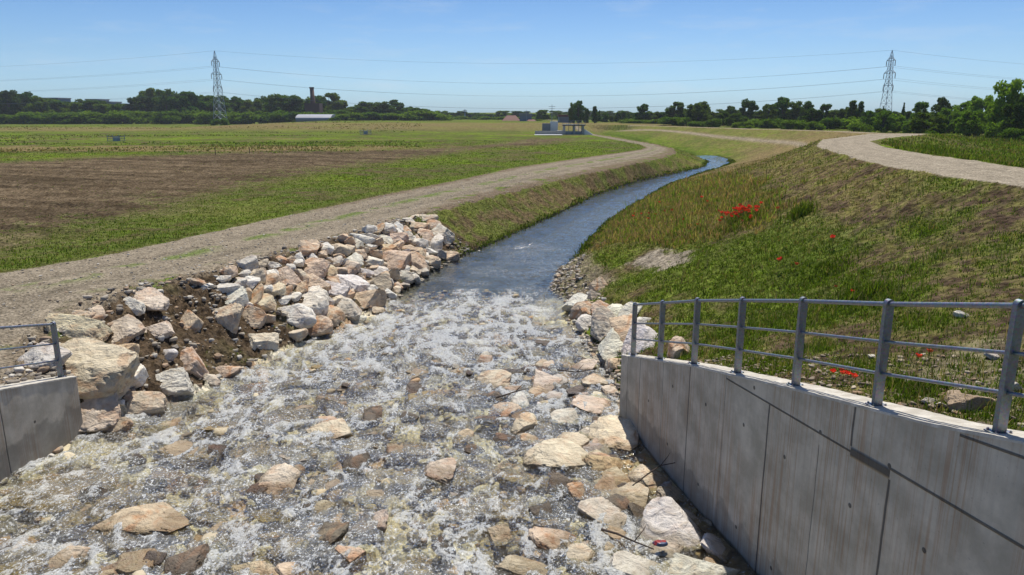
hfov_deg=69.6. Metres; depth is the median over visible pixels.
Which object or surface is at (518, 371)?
boulder
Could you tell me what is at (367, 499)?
boulder
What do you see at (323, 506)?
boulder
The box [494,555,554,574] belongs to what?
boulder
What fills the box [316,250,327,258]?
boulder
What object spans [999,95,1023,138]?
broadleaf tree
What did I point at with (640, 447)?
boulder
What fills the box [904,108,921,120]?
broadleaf tree
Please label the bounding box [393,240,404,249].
boulder
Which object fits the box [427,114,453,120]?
shrub
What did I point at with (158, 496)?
boulder
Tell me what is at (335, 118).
shrub
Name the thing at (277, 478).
boulder
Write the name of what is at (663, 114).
broadleaf tree
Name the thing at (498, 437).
boulder
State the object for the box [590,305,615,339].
boulder
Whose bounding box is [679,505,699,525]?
boulder
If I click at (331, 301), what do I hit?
boulder
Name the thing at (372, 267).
boulder
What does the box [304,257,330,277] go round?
boulder
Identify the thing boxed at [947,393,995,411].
boulder
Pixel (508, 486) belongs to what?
boulder
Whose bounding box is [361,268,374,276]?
boulder
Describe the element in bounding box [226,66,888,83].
power cable
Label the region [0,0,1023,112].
sky
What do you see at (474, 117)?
shrub
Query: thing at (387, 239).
boulder
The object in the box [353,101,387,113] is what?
broadleaf tree
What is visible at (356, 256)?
boulder
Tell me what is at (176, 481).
boulder
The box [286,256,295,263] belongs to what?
boulder
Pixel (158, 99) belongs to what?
broadleaf tree
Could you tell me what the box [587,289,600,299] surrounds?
boulder
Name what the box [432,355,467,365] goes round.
boulder
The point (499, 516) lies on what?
boulder
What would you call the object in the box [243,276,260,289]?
boulder
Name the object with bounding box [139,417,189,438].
boulder
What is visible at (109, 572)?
boulder
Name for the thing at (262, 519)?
boulder
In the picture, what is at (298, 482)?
boulder
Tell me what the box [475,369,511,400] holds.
boulder
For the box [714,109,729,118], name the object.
broadleaf tree
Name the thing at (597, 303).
boulder
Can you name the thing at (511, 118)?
house
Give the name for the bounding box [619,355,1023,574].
retaining wall
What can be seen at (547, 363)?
boulder
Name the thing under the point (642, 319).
boulder
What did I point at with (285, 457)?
boulder
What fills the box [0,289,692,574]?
streambed cobbles
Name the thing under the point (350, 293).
boulder
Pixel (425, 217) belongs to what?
boulder
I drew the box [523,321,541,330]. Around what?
boulder
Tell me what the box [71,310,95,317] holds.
boulder
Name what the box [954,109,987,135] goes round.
broadleaf tree
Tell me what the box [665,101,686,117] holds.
broadleaf tree
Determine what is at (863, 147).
gravel road
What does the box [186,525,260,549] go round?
boulder
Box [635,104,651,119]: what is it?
broadleaf tree
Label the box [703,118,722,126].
shrub
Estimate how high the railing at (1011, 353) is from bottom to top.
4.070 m
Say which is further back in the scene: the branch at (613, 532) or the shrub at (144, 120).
the shrub at (144, 120)
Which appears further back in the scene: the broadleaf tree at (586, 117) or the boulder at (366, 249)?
the broadleaf tree at (586, 117)
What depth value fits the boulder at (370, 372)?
18.47 m
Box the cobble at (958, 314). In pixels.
[953,310,968,317]
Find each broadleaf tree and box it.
[0,90,25,115]
[5,91,33,111]
[25,96,54,113]
[44,98,61,110]
[48,101,68,112]
[59,102,85,112]
[75,99,96,110]
[78,100,107,111]
[93,103,112,113]
[105,103,126,111]
[121,103,139,110]
[126,94,154,111]
[151,89,177,111]
[165,91,208,122]
[192,95,215,109]
[204,95,236,112]
[214,96,243,113]
[240,99,263,112]
[254,96,267,103]
[262,93,290,112]
[274,95,304,113]
[298,97,315,110]
[307,95,326,111]
[320,92,347,111]
[329,100,352,112]
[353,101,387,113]
[370,101,396,113]
[389,102,404,113]
[395,107,420,113]
[435,110,452,116]
[450,111,470,116]
[476,113,494,116]
[494,110,509,116]
[510,111,525,116]
[535,110,550,119]
[548,110,562,115]
[568,103,574,122]
[571,100,585,122]
[583,107,589,122]
[597,110,601,121]
[600,111,618,116]
[600,113,608,121]
[608,116,616,121]
[615,111,627,121]
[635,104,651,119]
[647,111,660,119]
[658,112,665,117]
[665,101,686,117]
[686,103,710,121]
[700,101,714,118]
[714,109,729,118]
[715,112,729,125]
[722,105,736,116]
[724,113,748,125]
[736,98,758,119]
[748,111,760,119]
[758,104,777,120]
[768,96,792,119]
[785,100,802,119]
[797,101,813,120]
[800,108,824,126]
[820,104,831,118]
[828,109,838,117]
[836,107,848,118]
[858,110,875,126]
[870,110,896,132]
[875,108,888,115]
[891,113,905,131]
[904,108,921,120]
[908,112,948,133]
[910,101,929,119]
[930,97,953,117]
[938,108,961,132]
[948,100,971,119]
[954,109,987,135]
[969,95,993,120]
[977,100,992,134]
[986,78,1023,126]
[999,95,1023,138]
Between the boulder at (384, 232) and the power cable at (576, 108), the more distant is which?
the power cable at (576, 108)
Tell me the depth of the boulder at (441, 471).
12.81 m
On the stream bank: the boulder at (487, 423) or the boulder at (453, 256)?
the boulder at (453, 256)
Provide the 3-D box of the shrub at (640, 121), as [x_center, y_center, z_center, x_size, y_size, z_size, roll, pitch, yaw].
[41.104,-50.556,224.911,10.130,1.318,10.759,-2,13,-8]
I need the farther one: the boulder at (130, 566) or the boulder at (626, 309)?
the boulder at (626, 309)
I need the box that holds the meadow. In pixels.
[678,125,1023,167]
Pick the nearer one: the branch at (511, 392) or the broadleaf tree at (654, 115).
the branch at (511, 392)
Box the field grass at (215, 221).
[0,140,698,366]
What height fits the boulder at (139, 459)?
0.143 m
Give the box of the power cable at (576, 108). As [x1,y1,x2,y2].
[234,91,886,108]
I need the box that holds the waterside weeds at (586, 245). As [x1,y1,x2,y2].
[461,159,735,260]
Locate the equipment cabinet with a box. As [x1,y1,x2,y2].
[542,121,557,130]
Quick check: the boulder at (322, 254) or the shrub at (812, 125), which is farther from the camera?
the shrub at (812, 125)
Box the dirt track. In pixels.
[0,134,673,383]
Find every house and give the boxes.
[502,115,519,120]
[519,114,532,120]
[557,115,571,122]
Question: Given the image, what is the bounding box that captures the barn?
[295,114,334,121]
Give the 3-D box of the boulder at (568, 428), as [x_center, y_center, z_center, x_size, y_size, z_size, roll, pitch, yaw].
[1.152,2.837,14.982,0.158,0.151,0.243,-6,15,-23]
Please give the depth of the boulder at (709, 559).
9.96 m
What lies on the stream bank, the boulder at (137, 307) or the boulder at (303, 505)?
the boulder at (137, 307)
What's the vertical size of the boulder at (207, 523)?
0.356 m
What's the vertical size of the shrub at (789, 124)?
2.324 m
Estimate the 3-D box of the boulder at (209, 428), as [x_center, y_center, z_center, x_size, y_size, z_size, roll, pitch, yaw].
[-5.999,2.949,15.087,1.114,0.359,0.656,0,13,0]
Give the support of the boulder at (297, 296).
on the stream bank
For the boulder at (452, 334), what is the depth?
21.57 m
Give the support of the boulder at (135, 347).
on the stream bank
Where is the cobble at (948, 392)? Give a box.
[944,390,960,401]
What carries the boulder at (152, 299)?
on the stream bank
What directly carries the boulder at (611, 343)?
on the embankment
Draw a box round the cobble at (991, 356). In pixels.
[984,353,999,359]
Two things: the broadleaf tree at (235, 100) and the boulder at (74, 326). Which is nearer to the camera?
the boulder at (74, 326)
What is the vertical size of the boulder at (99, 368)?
1.260 m
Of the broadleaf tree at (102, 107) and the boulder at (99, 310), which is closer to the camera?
the boulder at (99, 310)
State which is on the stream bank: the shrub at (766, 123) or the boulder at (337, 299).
the boulder at (337, 299)
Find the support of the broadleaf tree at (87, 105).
on the field
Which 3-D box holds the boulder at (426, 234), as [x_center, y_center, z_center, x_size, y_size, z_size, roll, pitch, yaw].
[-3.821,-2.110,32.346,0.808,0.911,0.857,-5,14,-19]
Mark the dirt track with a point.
(564, 168)
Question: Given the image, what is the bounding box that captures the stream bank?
[4,133,705,416]
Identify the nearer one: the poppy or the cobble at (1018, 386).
the cobble at (1018, 386)
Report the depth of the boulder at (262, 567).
9.76 m
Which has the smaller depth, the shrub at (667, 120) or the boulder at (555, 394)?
the boulder at (555, 394)
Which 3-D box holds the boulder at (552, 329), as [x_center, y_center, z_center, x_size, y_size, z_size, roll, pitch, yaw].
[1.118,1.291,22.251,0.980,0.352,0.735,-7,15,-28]
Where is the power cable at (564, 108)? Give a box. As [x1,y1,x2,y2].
[219,91,880,108]
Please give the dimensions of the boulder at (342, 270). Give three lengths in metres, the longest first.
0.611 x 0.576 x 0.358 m
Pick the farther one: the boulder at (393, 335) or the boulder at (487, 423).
the boulder at (393, 335)
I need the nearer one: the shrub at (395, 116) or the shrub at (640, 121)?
the shrub at (640, 121)
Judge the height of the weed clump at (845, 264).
1.085 m
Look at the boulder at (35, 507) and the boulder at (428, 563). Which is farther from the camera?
the boulder at (35, 507)
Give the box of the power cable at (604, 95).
[216,79,878,95]
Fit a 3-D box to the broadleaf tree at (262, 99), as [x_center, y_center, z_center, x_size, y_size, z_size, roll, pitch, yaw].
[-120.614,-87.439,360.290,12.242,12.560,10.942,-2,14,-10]
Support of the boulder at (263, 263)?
on the stream bank
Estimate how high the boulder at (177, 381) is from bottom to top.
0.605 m
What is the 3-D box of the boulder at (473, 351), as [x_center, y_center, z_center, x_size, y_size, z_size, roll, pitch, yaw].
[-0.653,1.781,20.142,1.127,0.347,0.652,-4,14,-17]
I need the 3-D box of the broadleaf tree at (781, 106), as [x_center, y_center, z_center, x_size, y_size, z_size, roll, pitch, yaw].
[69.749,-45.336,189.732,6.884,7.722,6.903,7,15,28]
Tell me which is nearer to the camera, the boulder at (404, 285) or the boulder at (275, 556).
the boulder at (275, 556)
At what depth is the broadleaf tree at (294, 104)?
317.83 m
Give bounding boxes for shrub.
[0,114,21,123]
[1,111,43,123]
[11,112,49,123]
[36,114,62,123]
[42,112,80,123]
[64,110,93,122]
[70,111,106,123]
[84,113,122,123]
[105,110,142,123]
[124,110,150,123]
[143,111,155,122]
[150,110,185,123]
[178,109,207,123]
[193,110,231,123]
[209,118,230,125]
[221,111,240,114]
[227,113,250,123]
[241,111,270,123]
[253,110,286,123]
[270,114,295,122]
[283,111,301,121]
[300,111,323,113]
[323,109,350,114]
[327,116,340,120]
[335,112,363,120]
[360,111,384,119]
[380,113,407,119]
[402,110,441,120]
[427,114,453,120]
[450,116,468,118]
[469,116,487,119]
[477,116,505,119]
[617,119,636,122]
[633,120,651,123]
[650,118,661,123]
[657,116,685,125]
[676,117,694,125]
[687,121,705,126]
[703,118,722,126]
[731,121,754,128]
[752,120,761,127]
[758,118,782,127]
[778,119,806,129]
[805,121,825,129]
[819,116,846,128]
[842,116,860,128]
[844,119,860,127]
[847,122,873,131]
[901,120,916,133]
[984,121,1004,137]
[998,127,1023,139]
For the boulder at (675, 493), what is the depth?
12.01 m
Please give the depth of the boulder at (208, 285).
20.04 m
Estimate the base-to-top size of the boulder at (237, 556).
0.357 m
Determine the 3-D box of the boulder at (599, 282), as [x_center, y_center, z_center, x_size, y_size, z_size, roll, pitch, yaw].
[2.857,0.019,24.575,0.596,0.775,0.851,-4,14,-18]
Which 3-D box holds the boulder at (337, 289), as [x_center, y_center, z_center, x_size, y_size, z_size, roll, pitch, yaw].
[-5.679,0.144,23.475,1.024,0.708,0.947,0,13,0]
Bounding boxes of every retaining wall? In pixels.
[0,376,82,480]
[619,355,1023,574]
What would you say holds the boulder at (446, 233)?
on the stream bank
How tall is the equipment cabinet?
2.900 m
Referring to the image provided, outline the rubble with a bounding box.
[0,216,479,484]
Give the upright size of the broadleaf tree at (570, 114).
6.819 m
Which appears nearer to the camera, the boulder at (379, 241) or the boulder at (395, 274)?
the boulder at (395, 274)
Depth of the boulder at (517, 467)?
13.03 m
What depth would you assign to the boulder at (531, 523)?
11.21 m
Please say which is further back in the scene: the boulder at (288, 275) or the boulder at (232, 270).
the boulder at (288, 275)
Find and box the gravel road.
[602,125,1023,188]
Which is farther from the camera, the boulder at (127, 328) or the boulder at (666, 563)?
the boulder at (127, 328)
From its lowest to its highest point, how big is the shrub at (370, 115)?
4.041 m
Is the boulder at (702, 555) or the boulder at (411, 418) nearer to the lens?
the boulder at (702, 555)
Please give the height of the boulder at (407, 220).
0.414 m
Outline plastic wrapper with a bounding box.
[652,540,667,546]
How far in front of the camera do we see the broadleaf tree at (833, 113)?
188.94 m
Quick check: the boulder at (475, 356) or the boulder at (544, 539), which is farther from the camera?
the boulder at (475, 356)
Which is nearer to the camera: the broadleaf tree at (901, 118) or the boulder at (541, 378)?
the boulder at (541, 378)
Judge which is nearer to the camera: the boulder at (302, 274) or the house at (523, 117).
the boulder at (302, 274)
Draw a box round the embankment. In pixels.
[552,126,1023,430]
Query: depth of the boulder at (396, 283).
26.26 m
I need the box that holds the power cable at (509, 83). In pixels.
[215,66,876,83]
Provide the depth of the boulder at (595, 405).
15.92 m
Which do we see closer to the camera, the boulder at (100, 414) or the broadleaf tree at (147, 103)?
the boulder at (100, 414)
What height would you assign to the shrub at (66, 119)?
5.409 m
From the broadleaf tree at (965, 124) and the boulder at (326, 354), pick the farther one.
the broadleaf tree at (965, 124)
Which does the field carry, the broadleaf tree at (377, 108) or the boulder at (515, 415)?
the broadleaf tree at (377, 108)
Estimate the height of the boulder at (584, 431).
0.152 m
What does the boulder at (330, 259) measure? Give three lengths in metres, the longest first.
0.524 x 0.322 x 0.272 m
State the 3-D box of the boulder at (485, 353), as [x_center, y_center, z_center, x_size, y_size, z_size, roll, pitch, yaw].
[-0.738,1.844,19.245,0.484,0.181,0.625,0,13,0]
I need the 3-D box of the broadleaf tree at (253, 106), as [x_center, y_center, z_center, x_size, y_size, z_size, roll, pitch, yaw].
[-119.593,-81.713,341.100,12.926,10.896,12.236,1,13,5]
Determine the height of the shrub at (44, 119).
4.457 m
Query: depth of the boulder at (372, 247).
27.88 m
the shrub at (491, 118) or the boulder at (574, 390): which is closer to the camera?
the boulder at (574, 390)
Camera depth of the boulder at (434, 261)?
29.88 m
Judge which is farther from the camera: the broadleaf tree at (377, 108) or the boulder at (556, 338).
the broadleaf tree at (377, 108)
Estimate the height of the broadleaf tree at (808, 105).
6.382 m
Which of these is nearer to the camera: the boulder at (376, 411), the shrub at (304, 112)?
the boulder at (376, 411)
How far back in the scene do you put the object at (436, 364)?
18.86 m
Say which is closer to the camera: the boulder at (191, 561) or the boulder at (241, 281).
the boulder at (191, 561)
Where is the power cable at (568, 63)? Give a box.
[223,50,888,63]
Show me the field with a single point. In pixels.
(24, 201)
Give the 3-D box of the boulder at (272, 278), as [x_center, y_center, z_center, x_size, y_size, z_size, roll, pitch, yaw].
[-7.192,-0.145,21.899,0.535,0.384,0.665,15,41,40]
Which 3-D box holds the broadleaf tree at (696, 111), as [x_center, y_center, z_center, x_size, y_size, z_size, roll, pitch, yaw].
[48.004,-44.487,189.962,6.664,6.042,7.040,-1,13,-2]
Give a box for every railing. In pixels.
[0,321,66,377]
[628,296,1023,433]
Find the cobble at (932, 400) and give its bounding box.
[921,397,936,403]
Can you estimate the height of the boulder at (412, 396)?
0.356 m
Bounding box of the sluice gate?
[535,121,593,134]
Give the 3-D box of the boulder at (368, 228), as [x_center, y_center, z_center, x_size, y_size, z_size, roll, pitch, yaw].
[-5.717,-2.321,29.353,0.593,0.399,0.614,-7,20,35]
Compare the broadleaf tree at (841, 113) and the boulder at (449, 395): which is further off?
the broadleaf tree at (841, 113)
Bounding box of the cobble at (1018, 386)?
[1013,382,1022,391]
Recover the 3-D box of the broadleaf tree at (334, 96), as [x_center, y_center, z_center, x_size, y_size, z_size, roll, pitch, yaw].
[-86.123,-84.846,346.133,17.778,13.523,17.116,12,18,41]
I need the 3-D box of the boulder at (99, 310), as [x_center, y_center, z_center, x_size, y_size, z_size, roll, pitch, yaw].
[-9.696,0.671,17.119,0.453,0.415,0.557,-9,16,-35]
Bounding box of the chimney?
[304,87,322,112]
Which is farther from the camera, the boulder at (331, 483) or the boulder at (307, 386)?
the boulder at (307, 386)
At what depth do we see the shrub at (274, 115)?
306.47 m
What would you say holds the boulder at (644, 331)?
on the embankment
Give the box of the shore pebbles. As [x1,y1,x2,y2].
[547,254,638,408]
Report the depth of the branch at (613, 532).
10.34 m
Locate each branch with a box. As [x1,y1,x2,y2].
[496,383,527,398]
[557,364,592,372]
[601,524,653,549]
[632,453,674,485]
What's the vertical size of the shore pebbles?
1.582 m
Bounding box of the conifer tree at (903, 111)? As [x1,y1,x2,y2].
[899,102,905,121]
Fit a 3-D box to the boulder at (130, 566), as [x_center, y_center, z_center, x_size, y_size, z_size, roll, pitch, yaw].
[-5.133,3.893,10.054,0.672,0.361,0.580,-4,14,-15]
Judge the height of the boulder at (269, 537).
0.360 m
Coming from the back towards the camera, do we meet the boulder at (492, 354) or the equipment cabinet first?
the equipment cabinet
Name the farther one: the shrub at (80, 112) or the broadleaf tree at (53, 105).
the broadleaf tree at (53, 105)
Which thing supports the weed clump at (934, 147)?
on the meadow
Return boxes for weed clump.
[703,201,788,238]
[780,198,820,221]
[786,243,871,283]
[827,272,912,306]
[865,371,921,389]
[891,375,981,396]
[908,138,965,155]
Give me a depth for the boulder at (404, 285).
26.62 m
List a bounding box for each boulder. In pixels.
[0,467,118,512]
[0,515,19,552]
[0,554,87,574]
[17,342,72,368]
[31,545,92,574]
[44,313,112,341]
[48,501,106,534]
[59,338,139,399]
[65,562,114,574]
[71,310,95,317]
[73,502,193,557]
[77,484,111,503]
[78,392,120,431]
[88,555,132,574]
[89,305,105,319]
[92,480,158,515]
[99,417,133,438]
[110,314,145,344]
[110,483,133,497]
[115,548,164,574]
[120,343,139,354]
[123,296,145,315]
[124,391,166,420]
[129,453,145,466]
[130,364,148,387]
[132,497,155,506]
[133,287,169,311]
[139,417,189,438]
[143,478,166,488]
[143,550,167,567]
[145,320,174,338]
[147,467,206,494]
[148,492,165,501]
[155,367,194,395]
[157,440,227,468]
[163,349,177,360]
[164,543,209,574]
[180,309,203,332]
[180,346,208,378]
[184,499,229,526]
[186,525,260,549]
[189,278,205,285]
[191,419,244,441]
[193,521,249,541]
[201,283,215,289]
[203,373,220,386]
[203,542,228,574]
[207,444,232,457]
[208,405,262,428]
[212,303,243,333]
[213,427,227,439]
[215,366,241,379]
[216,275,231,282]
[216,283,240,293]
[219,265,237,277]
[221,546,249,574]
[225,286,248,306]
[228,440,282,467]
[229,561,278,574]
[232,277,247,287]
[237,254,258,270]
[238,269,250,277]
[239,381,270,400]
[241,305,266,328]
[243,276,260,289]
[246,288,252,299]
[246,482,267,504]
[247,332,278,350]
[248,268,266,283]
[248,508,291,533]
[249,283,263,305]
[254,473,263,482]
[256,293,276,311]
[257,463,300,504]
[258,259,268,267]
[258,405,318,426]
[258,530,292,546]
[263,273,279,284]
[264,285,272,291]
[266,314,275,322]
[266,447,317,466]
[267,261,281,269]
[267,269,279,275]
[267,535,306,566]
[268,282,285,296]
[270,422,287,434]
[274,562,313,574]
[275,379,302,395]
[276,255,286,263]
[277,266,301,284]
[277,303,316,328]
[278,295,292,304]
[285,285,292,295]
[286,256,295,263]
[286,263,295,270]
[286,438,314,450]
[288,328,307,341]
[288,375,329,388]
[290,292,301,301]
[292,444,309,452]
[292,502,311,522]
[293,259,303,266]
[293,464,304,477]
[294,252,304,262]
[294,477,300,488]
[295,269,309,282]
[295,280,307,292]
[298,239,319,256]
[298,474,343,500]
[301,285,328,315]
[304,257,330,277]
[304,521,349,561]
[306,418,352,446]
[307,273,330,290]
[308,315,332,336]
[310,350,336,362]
[310,500,337,523]
[311,364,333,377]
[313,393,347,414]
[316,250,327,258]
[316,416,336,423]
[319,242,333,254]
[325,305,344,326]
[326,257,333,262]
[326,281,349,296]
[327,275,339,282]
[328,265,337,275]
[329,297,334,305]
[331,243,350,255]
[331,255,342,266]
[332,253,345,258]
[332,295,342,305]
[335,545,368,574]
[336,267,347,274]
[336,296,361,320]
[336,440,380,461]
[337,234,348,241]
[337,274,369,292]
[339,382,377,400]
[340,363,380,378]
[341,382,349,387]
[341,452,370,475]
[343,507,355,517]
[344,236,355,244]
[344,260,360,274]
[345,244,355,252]
[346,288,354,298]
[346,407,369,430]
[348,252,363,265]
[350,233,375,243]
[350,509,388,542]
[352,315,366,323]
[354,238,363,248]
[354,289,386,308]
[355,249,367,258]
[357,273,365,279]
[358,342,388,357]
[358,426,394,442]
[358,495,375,507]
[359,246,369,253]
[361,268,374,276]
[361,412,379,427]
[362,224,377,233]
[363,405,381,420]
[364,244,376,249]
[365,256,383,265]
[366,489,389,500]
[367,233,379,238]
[367,335,387,342]
[369,250,382,259]
[369,265,378,269]
[371,237,383,246]
[371,271,391,289]
[372,306,385,313]
[373,223,384,233]
[373,266,388,275]
[373,329,399,342]
[375,473,411,491]
[377,234,393,243]
[379,244,400,250]
[380,336,409,347]
[381,229,389,234]
[382,441,438,465]
[383,249,411,269]
[384,222,397,233]
[385,232,408,242]
[385,288,396,299]
[389,268,399,280]
[389,367,429,386]
[389,556,432,574]
[392,286,400,293]
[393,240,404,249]
[394,221,403,231]
[394,281,402,290]
[394,319,420,332]
[399,270,413,283]
[400,282,409,288]
[400,411,418,424]
[402,217,414,222]
[402,245,419,251]
[403,225,411,231]
[404,381,426,395]
[404,391,440,411]
[405,231,413,240]
[405,239,413,244]
[409,251,427,268]
[409,335,445,350]
[410,214,438,220]
[410,222,429,229]
[410,265,420,274]
[412,487,431,501]
[413,238,428,247]
[413,273,420,283]
[417,228,433,240]
[417,247,426,257]
[419,268,429,276]
[420,421,450,440]
[423,457,456,485]
[425,248,437,254]
[426,219,440,228]
[426,255,440,268]
[426,348,438,360]
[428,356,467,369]
[429,233,443,249]
[431,223,454,244]
[431,326,467,339]
[431,535,455,561]
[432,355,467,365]
[432,393,470,415]
[435,249,446,259]
[441,505,482,529]
[444,393,453,397]
[445,251,459,261]
[446,348,468,354]
[446,367,471,381]
[448,329,464,336]
[448,492,460,504]
[449,472,486,493]
[452,364,459,369]
[452,428,473,447]
[454,394,470,405]
[457,387,485,404]
[458,550,494,574]
[461,352,478,363]
[464,443,484,454]
[466,370,474,377]
[467,344,507,358]
[473,345,505,359]
[474,415,499,427]
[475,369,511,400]
[476,351,490,360]
[476,354,492,366]
[480,498,526,528]
[481,391,504,404]
[481,523,515,546]
[488,402,522,420]
[491,460,509,481]
[493,432,518,445]
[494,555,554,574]
[497,463,524,483]
[499,469,548,497]
[503,324,528,336]
[503,369,526,374]
[504,385,521,397]
[509,412,540,442]
[510,391,530,409]
[511,410,527,419]
[514,374,532,386]
[515,330,546,338]
[517,341,544,354]
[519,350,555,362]
[520,433,539,446]
[520,512,559,530]
[521,366,534,374]
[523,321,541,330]
[523,438,592,478]
[524,406,539,416]
[525,335,549,342]
[528,385,548,403]
[528,500,571,523]
[528,526,576,553]
[532,365,551,374]
[532,369,562,390]
[533,339,577,352]
[535,325,563,335]
[535,358,546,365]
[535,420,554,439]
[536,408,553,420]
[537,482,547,494]
[542,360,554,368]
[546,472,571,501]
[547,391,564,404]
[548,335,569,354]
[548,469,564,476]
[550,408,579,437]
[550,552,565,566]
[553,374,568,388]
[554,362,562,369]
[557,384,570,395]
[557,432,588,446]
[558,334,575,343]
[562,293,594,312]
[564,480,591,505]
[566,385,585,400]
[566,424,573,431]
[566,543,600,574]
[567,482,598,502]
[569,301,591,319]
[570,359,597,376]
[570,394,612,415]
[572,355,585,363]
[572,392,587,396]
[575,314,591,332]
[577,412,605,425]
[577,496,626,530]
[578,427,588,436]
[580,538,603,555]
[581,373,607,388]
[582,442,602,451]
[582,454,628,479]
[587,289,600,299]
[588,414,638,455]
[588,452,609,456]
[589,276,607,290]
[590,300,608,315]
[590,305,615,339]
[591,416,597,422]
[591,476,601,487]
[592,474,617,497]
[598,328,622,361]
[598,525,634,552]
[599,444,611,454]
[600,541,619,561]
[601,385,617,398]
[601,466,630,484]
[604,408,613,414]
[605,358,619,369]
[605,482,649,520]
[605,493,629,524]
[607,303,622,316]
[609,313,631,341]
[609,551,668,574]
[617,301,641,316]
[621,322,657,354]
[624,447,637,456]
[627,502,644,523]
[628,464,669,494]
[634,456,644,463]
[636,496,704,555]
[637,317,650,322]
[637,445,643,451]
[644,537,683,562]
[649,481,671,499]
[656,486,689,503]
[662,559,671,567]
[667,336,690,358]
[668,553,740,574]
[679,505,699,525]
[689,550,710,559]
[690,508,697,515]
[698,519,712,532]
[700,533,734,565]
[705,557,717,563]
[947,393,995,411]
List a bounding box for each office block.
[44,98,70,102]
[85,99,109,100]
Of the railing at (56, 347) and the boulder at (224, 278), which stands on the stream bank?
the boulder at (224, 278)
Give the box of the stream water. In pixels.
[0,155,751,574]
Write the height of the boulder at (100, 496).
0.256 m
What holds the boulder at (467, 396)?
on the boulder at (448, 408)
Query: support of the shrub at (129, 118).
on the field
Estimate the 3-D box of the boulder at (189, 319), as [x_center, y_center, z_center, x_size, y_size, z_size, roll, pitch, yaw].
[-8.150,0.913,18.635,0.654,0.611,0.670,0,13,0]
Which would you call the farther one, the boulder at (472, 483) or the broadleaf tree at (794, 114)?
the broadleaf tree at (794, 114)
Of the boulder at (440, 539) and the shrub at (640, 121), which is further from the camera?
the shrub at (640, 121)
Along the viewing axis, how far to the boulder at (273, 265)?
22.63 m
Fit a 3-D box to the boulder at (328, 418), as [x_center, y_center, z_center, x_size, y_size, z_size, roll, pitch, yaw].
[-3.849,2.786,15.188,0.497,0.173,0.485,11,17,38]
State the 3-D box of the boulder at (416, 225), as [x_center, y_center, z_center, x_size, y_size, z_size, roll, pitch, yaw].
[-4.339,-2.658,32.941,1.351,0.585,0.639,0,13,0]
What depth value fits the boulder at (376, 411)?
15.61 m
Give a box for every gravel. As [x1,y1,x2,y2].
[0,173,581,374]
[698,353,1023,427]
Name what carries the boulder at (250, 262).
on the stream bank
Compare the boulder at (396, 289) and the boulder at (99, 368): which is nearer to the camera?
the boulder at (99, 368)
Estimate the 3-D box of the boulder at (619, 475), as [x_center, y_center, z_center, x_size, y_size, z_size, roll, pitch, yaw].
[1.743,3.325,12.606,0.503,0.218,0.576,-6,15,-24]
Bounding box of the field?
[0,113,754,272]
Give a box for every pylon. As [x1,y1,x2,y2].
[211,51,226,118]
[880,50,895,110]
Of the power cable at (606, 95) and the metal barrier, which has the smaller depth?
the metal barrier
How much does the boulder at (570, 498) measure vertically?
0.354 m
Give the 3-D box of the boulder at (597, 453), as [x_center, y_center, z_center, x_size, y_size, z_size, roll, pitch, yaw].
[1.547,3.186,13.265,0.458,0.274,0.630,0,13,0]
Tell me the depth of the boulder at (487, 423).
15.17 m
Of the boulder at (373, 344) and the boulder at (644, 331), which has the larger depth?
the boulder at (373, 344)
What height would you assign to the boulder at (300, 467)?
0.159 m
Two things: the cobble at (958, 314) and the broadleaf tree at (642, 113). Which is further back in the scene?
the broadleaf tree at (642, 113)
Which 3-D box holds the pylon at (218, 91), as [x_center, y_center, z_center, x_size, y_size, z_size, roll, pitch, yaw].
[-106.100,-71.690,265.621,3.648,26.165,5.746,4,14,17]
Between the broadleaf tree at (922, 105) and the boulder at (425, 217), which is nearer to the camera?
the boulder at (425, 217)
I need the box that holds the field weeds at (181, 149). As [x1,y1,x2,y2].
[0,120,421,153]
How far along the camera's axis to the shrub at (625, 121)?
227.31 m
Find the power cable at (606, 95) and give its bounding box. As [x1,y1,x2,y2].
[230,78,894,95]
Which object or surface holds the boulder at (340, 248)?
on the stream bank
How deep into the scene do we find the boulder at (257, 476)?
12.59 m
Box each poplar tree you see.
[138,91,147,111]
[145,88,157,110]
[591,106,597,122]
[845,100,858,118]
[853,101,864,117]

